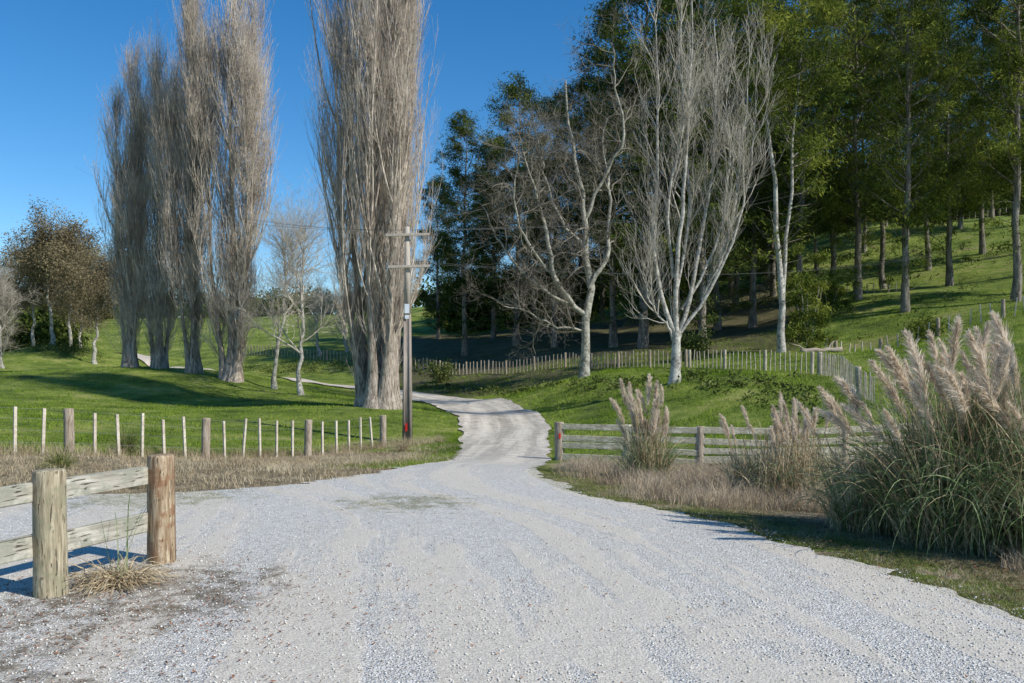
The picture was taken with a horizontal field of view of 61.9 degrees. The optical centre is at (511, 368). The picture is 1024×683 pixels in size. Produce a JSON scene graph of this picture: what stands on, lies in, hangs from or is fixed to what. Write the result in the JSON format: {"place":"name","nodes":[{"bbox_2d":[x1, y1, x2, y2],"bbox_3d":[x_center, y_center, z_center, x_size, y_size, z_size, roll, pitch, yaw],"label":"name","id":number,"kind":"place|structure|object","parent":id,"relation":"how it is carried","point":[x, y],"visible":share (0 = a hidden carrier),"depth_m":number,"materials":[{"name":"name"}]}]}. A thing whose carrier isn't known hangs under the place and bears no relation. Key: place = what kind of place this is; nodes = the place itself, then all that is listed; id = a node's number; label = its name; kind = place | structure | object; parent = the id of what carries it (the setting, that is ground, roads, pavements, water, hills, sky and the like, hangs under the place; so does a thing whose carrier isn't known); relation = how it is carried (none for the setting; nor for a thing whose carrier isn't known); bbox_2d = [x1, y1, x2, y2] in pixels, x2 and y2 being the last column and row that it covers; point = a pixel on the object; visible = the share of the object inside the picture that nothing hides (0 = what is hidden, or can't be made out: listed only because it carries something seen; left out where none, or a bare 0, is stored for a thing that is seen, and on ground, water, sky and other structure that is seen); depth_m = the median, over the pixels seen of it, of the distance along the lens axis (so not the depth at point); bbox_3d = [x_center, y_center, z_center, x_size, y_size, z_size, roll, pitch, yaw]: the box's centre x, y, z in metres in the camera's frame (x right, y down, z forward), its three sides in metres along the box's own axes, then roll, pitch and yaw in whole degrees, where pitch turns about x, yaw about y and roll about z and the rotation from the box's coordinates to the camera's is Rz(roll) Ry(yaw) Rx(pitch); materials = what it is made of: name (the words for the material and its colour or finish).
{"place":"outdoors","nodes":[
{"label":"outdoors","id":0,"kind":"place"},
{"bbox_2d":[0,432,466,493],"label":"dry grass","id":1,"kind":"structure","parent":0,"point":[248,461],"depth_m":19.68,"materials":[{"name":"beige plant"}]},
{"bbox_2d":[0,0,1013,313],"label":"sky","id":2,"kind":"structure","parent":0,"point":[54,54],"materials":[{"name":"blue"}]},
{"bbox_2d":[0,353,1023,682],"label":"gravel road","id":3,"kind":"structure","parent":0,"point":[502,439],"depth_m":6.64,"materials":[{"name":"grey gravel"}]},
{"bbox_2d":[0,454,175,598],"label":"rail fence","id":4,"kind":"object","parent":3,"relation":"on","point":[49,542],"visible":0.9,"depth_m":6.97,"materials":[{"name":"brown wood"}]},
{"bbox_2d":[58,494,186,599],"bbox_3d":[-3.261,1.414,7.058,1.155,0.739,1.155,0,0,0],"label":"grass tussock","id":5,"kind":"object","parent":3,"relation":"on","point":[104,578],"depth_m":7.00,"materials":[{"name":"beige plant"}]},
{"bbox_2d":[0,215,1023,618],"bbox_3d":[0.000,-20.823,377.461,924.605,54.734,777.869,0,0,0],"label":"ground","id":6,"kind":"structure","parent":0,"point":[482,345],"depth_m":58.53,"materials":[{"name":"green plant"}]},
{"bbox_2d":[0,272,16,349],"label":"bare tree","id":7,"kind":"object","parent":6,"relation":"on","point":[10,294],"visible":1,"depth_m":93.02,"materials":[{"name":"grey plant"}]},
{"bbox_2d":[0,257,35,331],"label":"brown tree","id":8,"kind":"object","parent":6,"relation":"on","point":[1,324],"visible":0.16,"depth_m":125.20,"materials":[{"name":"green plant"}]},
{"bbox_2d":[0,253,41,367],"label":"bare tree","id":9,"kind":"object","parent":6,"relation":"on","point":[12,303],"visible":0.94,"depth_m":94.78,"materials":[{"name":"grey plant"}]},
{"bbox_2d":[0,229,56,345],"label":"brown tree","id":10,"kind":"object","parent":6,"relation":"on","point":[20,284],"visible":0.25,"depth_m":117.29,"materials":[{"name":"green plant"}]},
{"bbox_2d":[0,195,107,344],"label":"brown tree","id":11,"kind":"object","parent":6,"relation":"on","point":[61,243],"visible":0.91,"depth_m":109.77,"materials":[{"name":"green plant"}]},
{"bbox_2d":[31,441,86,468],"bbox_3d":[-8.753,1.658,16.528,1.177,0.572,1.163,0,0,27],"label":"grass tussock","id":12,"kind":"object","parent":6,"relation":"on","point":[55,460],"depth_m":16.45,"materials":[{"name":"green plant"}]},
{"bbox_2d":[38,229,104,344],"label":"brown tree","id":13,"kind":"object","parent":6,"relation":"on","point":[69,326],"visible":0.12,"depth_m":120.22,"materials":[{"name":"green plant"}]},
{"bbox_2d":[41,290,119,347],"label":"brown tree","id":14,"kind":"object","parent":6,"relation":"on","point":[60,312],"visible":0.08,"depth_m":131.56,"materials":[{"name":"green plant"}]},
{"bbox_2d":[41,233,131,363],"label":"brown tree","id":15,"kind":"object","parent":6,"relation":"on","point":[96,280],"visible":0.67,"depth_m":104.06,"materials":[{"name":"brown dry foliage"},{"name":"grey twig bark"},{"name":"pale bark"}]},
{"bbox_2d":[84,419,161,455],"bbox_3d":[-10.629,1.843,23.486,1.920,1.069,1.871,0,0,-43],"label":"grass tussock","id":16,"kind":"object","parent":6,"relation":"on","point":[128,440],"depth_m":23.44,"materials":[{"name":"green plant"}]},
{"bbox_2d":[84,17,169,366],"bbox_3d":[-28.458,-13.079,63.145,5.779,26.374,5.290,0,0,-29],"label":"poplar tree","id":17,"kind":"object","parent":6,"relation":"on","point":[126,292],"visible":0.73,"depth_m":62.78,"materials":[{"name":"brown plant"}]},
{"bbox_2d":[109,8,188,368],"bbox_3d":[-26.078,-13.146,62.527,6.323,26.694,5.770,0,0,-19],"label":"poplar tree","id":18,"kind":"object","parent":6,"relation":"on","point":[158,306],"visible":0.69,"depth_m":62.13,"materials":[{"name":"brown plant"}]},
{"bbox_2d":[144,0,226,373],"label":"poplar tree","id":19,"kind":"object","parent":6,"relation":"on","point":[188,290],"visible":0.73,"depth_m":59.91,"materials":[{"name":"grey plant"}]},
{"bbox_2d":[1,407,386,458],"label":"batten fence","id":20,"kind":"object","parent":6,"relation":"on","point":[68,431],"visible":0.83,"depth_m":24.73,"materials":[{"name":"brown wood"}]},
{"bbox_2d":[174,0,286,382],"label":"poplar tree","id":21,"kind":"object","parent":6,"relation":"on","point":[250,76],"visible":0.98,"depth_m":58.36,"materials":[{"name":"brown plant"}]},
{"bbox_2d":[202,172,351,394],"bbox_3d":[-13.708,-5.667,53.864,9.714,15.060,8.572,0,0,32],"label":"bare tree","id":22,"kind":"object","parent":6,"relation":"on","point":[300,287],"visible":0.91,"depth_m":53.92,"materials":[{"name":"grey plant"}]},
{"bbox_2d":[230,173,328,388],"bbox_3d":[-15.298,-5.631,58.650,8.051,14.368,8.026,0,0,-29],"label":"bare tree","id":23,"kind":"object","parent":6,"relation":"on","point":[273,380],"visible":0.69,"depth_m":57.61,"materials":[{"name":"grey plant"}]},
{"bbox_2d":[289,263,340,355],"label":"bare tree","id":24,"kind":"object","parent":6,"relation":"on","point":[310,311],"visible":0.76,"depth_m":104.05,"materials":[{"name":"grey plant"}]},
{"bbox_2d":[316,263,364,351],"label":"bare tree","id":25,"kind":"object","parent":6,"relation":"on","point":[344,343],"visible":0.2,"depth_m":108.08,"materials":[{"name":"grey plant"}]},
{"bbox_2d":[245,345,492,374],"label":"batten fence","id":26,"kind":"object","parent":6,"relation":"on","point":[423,364],"visible":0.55,"depth_m":96.76,"materials":[{"name":"grey wood"}]},
{"bbox_2d":[295,0,445,409],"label":"poplar tree","id":27,"kind":"object","parent":6,"relation":"on","point":[382,140],"visible":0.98,"depth_m":42.88,"materials":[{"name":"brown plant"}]},
{"bbox_2d":[388,437,420,450],"bbox_3d":[-3.844,2.580,30.013,1.338,0.616,1.189,0,0,-38],"label":"grass tussock","id":28,"kind":"object","parent":6,"relation":"on","point":[403,445],"depth_m":29.92,"materials":[{"name":"beige plant"}]},
{"bbox_2d":[386,227,429,442],"bbox_3d":[-4.013,-1.047,32.974,1.681,8.850,0.391,0,0,0],"label":"power pole","id":29,"kind":"object","parent":6,"relation":"on","point":[407,428],"visible":0.96,"depth_m":32.87,"materials":[{"name":"grey wood"}]},
{"bbox_2d":[96,169,359,229],"bbox_3d":[-16.602,-9.761,46.420,0.010,8.887,37.572,0,0,-44],"label":"power line","id":30,"kind":"object","parent":29,"relation":"attached to","point":[249,219],"visible":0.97,"depth_m":42.10,"materials":[{"name":"black metal"}]},
{"bbox_2d":[95,166,366,229],"bbox_3d":[-16.302,-9.761,46.420,0.009,8.886,37.571,0,0,-44],"label":"power line","id":31,"kind":"object","parent":29,"relation":"attached to","point":[238,216],"visible":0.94,"depth_m":43.52,"materials":[{"name":"black metal"}]},
{"bbox_2d":[426,189,795,229],"bbox_3d":[16.259,-13.761,63.920,0.008,16.886,75.045,0,0,34],"label":"power line","id":32,"kind":"object","parent":29,"relation":"attached to","point":[568,224],"visible":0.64,"depth_m":42.69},
{"bbox_2d":[461,175,846,229],"bbox_3d":[17.699,-13.761,63.920,0.010,16.887,75.045,0,0,34],"label":"power line","id":33,"kind":"object","parent":29,"relation":"attached to","point":[578,225],"visible":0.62,"depth_m":41.13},
{"bbox_2d":[398,239,989,274],"bbox_3d":[17.579,-7.411,51.420,57.626,6.586,0.008,0,0,-40],"label":"power line","id":34,"kind":"object","parent":29,"relation":"attached to","point":[653,274],"visible":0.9,"depth_m":40.38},
{"bbox_2d":[419,239,999,274],"bbox_3d":[18.379,-7.411,51.420,57.626,6.587,0.010,0,0,-40],"label":"power line","id":35,"kind":"object","parent":29,"relation":"attached to","point":[682,274],"visible":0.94,"depth_m":43.34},
{"bbox_2d":[414,171,462,338],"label":"evergreen tree","id":36,"kind":"object","parent":6,"relation":"on","point":[432,306],"visible":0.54,"depth_m":117.77,"materials":[{"name":"green plant"}]},
{"bbox_2d":[414,359,462,382],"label":"shrub","id":37,"kind":"object","parent":6,"relation":"on","point":[440,372],"visible":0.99,"depth_m":77.43,"materials":[{"name":"green plant"}]},
{"bbox_2d":[424,109,511,355],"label":"evergreen tree","id":38,"kind":"object","parent":6,"relation":"on","point":[450,248],"visible":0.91,"depth_m":95.31,"materials":[{"name":"green plant"}]},
{"bbox_2d":[452,163,506,328],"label":"evergreen tree","id":39,"kind":"object","parent":6,"relation":"on","point":[486,275],"visible":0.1,"depth_m":129.04,"materials":[{"name":"green plant"}]},
{"bbox_2d":[465,128,527,337],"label":"evergreen tree","id":40,"kind":"object","parent":6,"relation":"on","point":[487,258],"visible":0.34,"depth_m":110.92,"materials":[{"name":"green plant"}]},
{"bbox_2d":[0,494,1022,682],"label":"leaf litter","id":41,"kind":"object","parent":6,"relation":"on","point":[317,609],"visible":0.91,"depth_m":6.25,"materials":[{"name":"brown plant"}]},
{"bbox_2d":[0,135,1023,351],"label":"distant wood","id":42,"kind":"object","parent":6,"relation":"on","point":[41,329],"visible":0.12,"depth_m":140.13,"materials":[{"name":"green plant"}]},
{"bbox_2d":[10,245,1023,423],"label":"bank vegetation","id":43,"kind":"object","parent":6,"relation":"on","point":[804,394],"visible":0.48,"depth_m":53.45,"materials":[{"name":"green plant"}]},
{"bbox_2d":[460,67,574,344],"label":"evergreen tree","id":44,"kind":"object","parent":6,"relation":"on","point":[512,89],"visible":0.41,"depth_m":97.53,"materials":[{"name":"green plant"}]},
{"bbox_2d":[505,131,557,327],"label":"evergreen tree","id":45,"kind":"object","parent":6,"relation":"on","point":[531,302],"visible":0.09,"depth_m":121.35,"materials":[{"name":"green plant"}]},
{"bbox_2d":[427,0,671,384],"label":"bare tree","id":46,"kind":"object","parent":6,"relation":"on","point":[585,314],"visible":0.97,"depth_m":54.69,"materials":[{"name":"grey plant"}]},
{"bbox_2d":[503,82,596,347],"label":"evergreen tree","id":47,"kind":"object","parent":6,"relation":"on","point":[554,343],"visible":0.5,"depth_m":91.47,"materials":[{"name":"green plant"}]},
{"bbox_2d":[532,69,627,332],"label":"evergreen tree","id":48,"kind":"object","parent":6,"relation":"on","point":[582,297],"visible":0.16,"depth_m":103.38,"materials":[{"name":"green plant"}]},
{"bbox_2d":[496,349,687,373],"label":"batten fence","id":49,"kind":"object","parent":6,"relation":"on","point":[629,363],"visible":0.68,"depth_m":65.56,"materials":[{"name":"grey wood"}]},
{"bbox_2d":[572,106,640,320],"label":"evergreen tree","id":50,"kind":"object","parent":6,"relation":"on","point":[601,303],"visible":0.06,"depth_m":125.74,"materials":[{"name":"green plant"}]},
{"bbox_2d":[555,0,675,347],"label":"evergreen tree","id":51,"kind":"object","parent":6,"relation":"on","point":[613,335],"visible":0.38,"depth_m":87.27,"materials":[{"name":"green plant"}]},
{"bbox_2d":[547,0,726,347],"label":"evergreen tree","id":52,"kind":"object","parent":6,"relation":"on","point":[643,333],"visible":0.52,"depth_m":80.33,"materials":[{"name":"green plant"}]},
{"bbox_2d":[615,55,688,318],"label":"evergreen tree","id":53,"kind":"object","parent":6,"relation":"on","point":[640,244],"depth_m":111.65,"materials":[{"name":"green plant"}]},
{"bbox_2d":[603,0,736,326],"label":"evergreen tree","id":54,"kind":"object","parent":6,"relation":"on","point":[675,196],"visible":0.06,"depth_m":94.70,"materials":[{"name":"green plant"}]},
{"bbox_2d":[666,321,717,359],"bbox_3d":[12.994,-2.004,62.046,3.398,2.931,3.591,0,0,0],"label":"shrub","id":55,"kind":"object","parent":6,"relation":"on","point":[691,342],"visible":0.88,"depth_m":61.45,"materials":[{"name":"green plant"}]},
{"bbox_2d":[606,0,785,384],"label":"bare tree","id":56,"kind":"object","parent":6,"relation":"on","point":[676,331],"visible":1,"depth_m":41.84,"materials":[{"name":"grey plant"}]},
{"bbox_2d":[655,38,745,316],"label":"evergreen tree","id":57,"kind":"object","parent":6,"relation":"on","point":[697,291],"depth_m":105.63,"materials":[{"name":"green plant"}]},
{"bbox_2d":[626,0,794,341],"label":"evergreen tree","id":58,"kind":"object","parent":6,"relation":"on","point":[702,319],"visible":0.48,"depth_m":77.22,"materials":[{"name":"green plant"}]},
{"bbox_2d":[667,0,782,329],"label":"evergreen tree","id":59,"kind":"object","parent":6,"relation":"on","point":[717,301],"visible":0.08,"depth_m":91.14,"materials":[{"name":"green plant"}]},
{"bbox_2d":[702,59,765,298],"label":"evergreen tree","id":60,"kind":"object","parent":6,"relation":"on","point":[731,283],"visible":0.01,"depth_m":117.61,"materials":[{"name":"green plant"}]},
{"bbox_2d":[554,422,923,465],"bbox_3d":[6.428,2.275,24.334,10.445,1.539,0.813,0,0,5],"label":"rail fence","id":61,"kind":"object","parent":6,"relation":"on","point":[697,440],"visible":0.3,"depth_m":24.12,"materials":[{"name":"grey wood"}]},
{"bbox_2d":[707,15,779,308],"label":"evergreen tree","id":62,"kind":"object","parent":6,"relation":"on","point":[736,279],"visible":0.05,"depth_m":107.74,"materials":[{"name":"green plant"}]},
{"bbox_2d":[675,0,826,327],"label":"evergreen tree","id":63,"kind":"object","parent":6,"relation":"on","point":[753,233],"visible":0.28,"depth_m":87.00,"materials":[{"name":"green plant"}]},
{"bbox_2d":[688,349,816,373],"bbox_3d":[13.735,-0.312,50.075,0.240,1.806,11.896,0,0,-22],"label":"batten fence","id":64,"kind":"object","parent":6,"relation":"on","point":[811,368],"visible":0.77,"depth_m":48.85,"materials":[{"name":"grey wood"}]},
{"bbox_2d":[732,3,817,296],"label":"evergreen tree","id":65,"kind":"object","parent":6,"relation":"on","point":[773,274],"visible":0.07,"depth_m":109.69,"materials":[{"name":"green plant"}]},
{"bbox_2d":[747,99,807,282],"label":"evergreen tree","id":66,"kind":"object","parent":6,"relation":"on","point":[767,263],"visible":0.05,"depth_m":121.63,"materials":[{"name":"green plant"}]},
{"bbox_2d":[675,0,885,352],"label":"evergreen tree","id":67,"kind":"object","parent":6,"relation":"on","point":[790,25],"visible":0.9,"depth_m":57.70,"materials":[{"name":"green plant"}]},
{"bbox_2d":[773,237,836,348],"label":"shrub","id":68,"kind":"object","parent":6,"relation":"on","point":[797,317],"visible":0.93,"depth_m":65.50,"materials":[{"name":"green plant"}]},
{"bbox_2d":[739,0,877,309],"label":"evergreen tree","id":69,"kind":"object","parent":6,"relation":"on","point":[822,202],"visible":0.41,"depth_m":82.82,"materials":[{"name":"green plant"}]},
{"bbox_2d":[793,341,842,352],"bbox_3d":[20.789,-1.419,58.026,3.368,0.850,0.556,-2,0,-6],"label":"fallen log","id":70,"kind":"object","parent":6,"relation":"on","point":[835,349],"visible":0.82,"depth_m":57.91,"materials":[{"name":"grey wood"}]},
{"bbox_2d":[787,35,850,274],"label":"evergreen tree","id":71,"kind":"object","parent":6,"relation":"on","point":[815,251],"visible":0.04,"depth_m":121.69,"materials":[{"name":"green plant"}]},
{"bbox_2d":[797,264,863,315],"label":"shrub","id":72,"kind":"object","parent":6,"relation":"on","point":[834,292],"visible":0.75,"depth_m":79.33,"materials":[{"name":"green plant"}]},
{"bbox_2d":[791,0,884,284],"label":"evergreen tree","id":73,"kind":"object","parent":6,"relation":"on","point":[833,262],"visible":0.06,"depth_m":99.61,"materials":[{"name":"green plant"}]},
{"bbox_2d":[787,278,897,292],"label":"batten fence","id":74,"kind":"object","parent":6,"relation":"on","point":[873,287],"visible":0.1,"depth_m":95.63,"materials":[{"name":"grey wood"}]},
{"bbox_2d":[817,352,874,403],"bbox_3d":[15.067,0.340,38.839,0.326,2.373,10.728,0,0,9],"label":"batten fence","id":75,"kind":"object","parent":6,"relation":"on","point":[846,373],"visible":0.71,"depth_m":38.62,"materials":[{"name":"grey wood"}]},
{"bbox_2d":[792,0,930,299],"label":"evergreen tree","id":76,"kind":"object","parent":6,"relation":"on","point":[857,206],"visible":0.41,"depth_m":84.48,"materials":[{"name":"green plant"}]},
{"bbox_2d":[836,27,895,252],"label":"evergreen tree","id":77,"kind":"object","parent":6,"relation":"on","point":[864,246],"visible":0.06,"depth_m":127.69,"materials":[{"name":"green plant"}]},
{"bbox_2d":[831,0,942,288],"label":"evergreen tree","id":78,"kind":"object","parent":6,"relation":"on","point":[883,238],"visible":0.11,"depth_m":99.69,"materials":[{"name":"green plant"}]},
{"bbox_2d":[766,309,1023,564],"bbox_3d":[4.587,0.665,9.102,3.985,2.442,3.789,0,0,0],"label":"pampas grass","id":79,"kind":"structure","parent":6,"relation":"on","point":[938,526],"depth_m":8.70,"materials":[{"name":"green plant"}]},
{"bbox_2d":[826,0,997,312],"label":"evergreen tree","id":80,"kind":"object","parent":6,"relation":"on","point":[886,204],"visible":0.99,"depth_m":74.42,"materials":[{"name":"green plant"}]},
{"bbox_2d":[881,29,942,239],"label":"evergreen tree","id":81,"kind":"object","parent":6,"relation":"on","point":[902,143],"visible":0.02,"depth_m":129.21,"materials":[{"name":"green plant"}]},
{"bbox_2d":[824,296,1023,352],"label":"batten fence","id":82,"kind":"object","parent":6,"relation":"on","point":[1003,308],"visible":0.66,"depth_m":59.00,"materials":[{"name":"grey wood"}]},
{"bbox_2d":[898,311,951,339],"bbox_3d":[29.076,-3.018,60.018,3.466,2.151,3.493,0,0,0],"label":"shrub","id":83,"kind":"object","parent":6,"relation":"on","point":[923,327],"visible":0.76,"depth_m":59.74,"materials":[{"name":"green plant"}]},
{"bbox_2d":[885,0,982,270],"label":"evergreen tree","id":84,"kind":"object","parent":6,"relation":"on","point":[928,267],"visible":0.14,"depth_m":107.53,"materials":[{"name":"green plant"}]},
{"bbox_2d":[916,50,958,204],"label":"evergreen tree","id":85,"kind":"object","parent":6,"relation":"on","point":[940,128],"visible":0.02,"depth_m":143.08,"materials":[{"name":"green plant"}]},
{"bbox_2d":[891,0,1007,285],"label":"evergreen tree","id":86,"kind":"object","parent":6,"relation":"on","point":[949,276],"visible":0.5,"depth_m":92.50,"materials":[{"name":"green plant"}]},
{"bbox_2d":[925,20,994,228],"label":"evergreen tree","id":87,"kind":"object","parent":6,"relation":"on","point":[960,225],"visible":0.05,"depth_m":131.65,"materials":[{"name":"green plant"}]},
{"bbox_2d":[930,0,1022,254],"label":"evergreen tree","id":88,"kind":"object","parent":6,"relation":"on","point":[982,232],"visible":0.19,"depth_m":111.54,"materials":[{"name":"green plant"}]},
{"bbox_2d":[942,0,1023,301],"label":"evergreen tree","id":89,"kind":"object","parent":6,"relation":"on","point":[1013,67],"visible":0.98,"depth_m":71.86,"materials":[{"name":"green plant"}]},
{"bbox_2d":[970,42,1010,219],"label":"evergreen tree","id":90,"kind":"object","parent":6,"relation":"on","point":[991,208],"visible":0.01,"depth_m":139.67,"materials":[{"name":"green plant"}]},
{"bbox_2d":[969,14,1023,226],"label":"evergreen tree","id":91,"kind":"object","parent":6,"relation":"on","point":[1008,214],"visible":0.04,"depth_m":128.45,"materials":[{"name":"green plant"}]},
{"bbox_2d":[981,0,1023,255],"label":"evergreen tree","id":92,"kind":"object","parent":6,"relation":"on","point":[1007,162],"visible":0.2,"depth_m":88.85,"materials":[{"name":"green plant"}]},
{"bbox_2d":[982,0,1023,116],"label":"evergreen tree","id":93,"kind":"object","parent":6,"relation":"on","point":[1014,45],"visible":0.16,"depth_m":75.86,"materials":[{"name":"green plant"}]},
{"bbox_2d":[988,1,1023,236],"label":"evergreen tree","id":94,"kind":"object","parent":6,"relation":"on","point":[1009,129],"visible":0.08,"depth_m":106.46,"materials":[{"name":"green plant"}]},
{"bbox_2d":[586,373,708,479],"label":"pampas grass","id":95,"kind":"object","parent":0,"point":[646,455],"depth_m":17.12,"materials":[{"name":"beige plant"}]},
{"bbox_2d":[708,405,765,490],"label":"pampas grass","id":96,"kind":"object","parent":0,"point":[723,422],"depth_m":14.83,"materials":[{"name":"beige plant"}]},
{"bbox_2d":[528,465,1023,620],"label":"verge grass","id":97,"kind":"structure","parent":0,"point":[545,469],"depth_m":9.03,"materials":[{"name":"plant"}]},
{"bbox_2d":[705,391,850,499],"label":"pampas grass","id":98,"kind":"object","parent":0,"point":[774,464],"depth_m":13.93,"materials":[{"name":"beige plant"}]},
{"bbox_2d":[547,452,1023,601],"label":"dry seed grass","id":99,"kind":"structure","parent":0,"point":[701,492],"depth_m":12.93,"materials":[{"name":"beige plant"}]},
{"bbox_2d":[760,380,908,536],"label":"pampas grass","id":100,"kind":"object","parent":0,"point":[846,502],"depth_m":9.76,"materials":[{"name":"green plant"}]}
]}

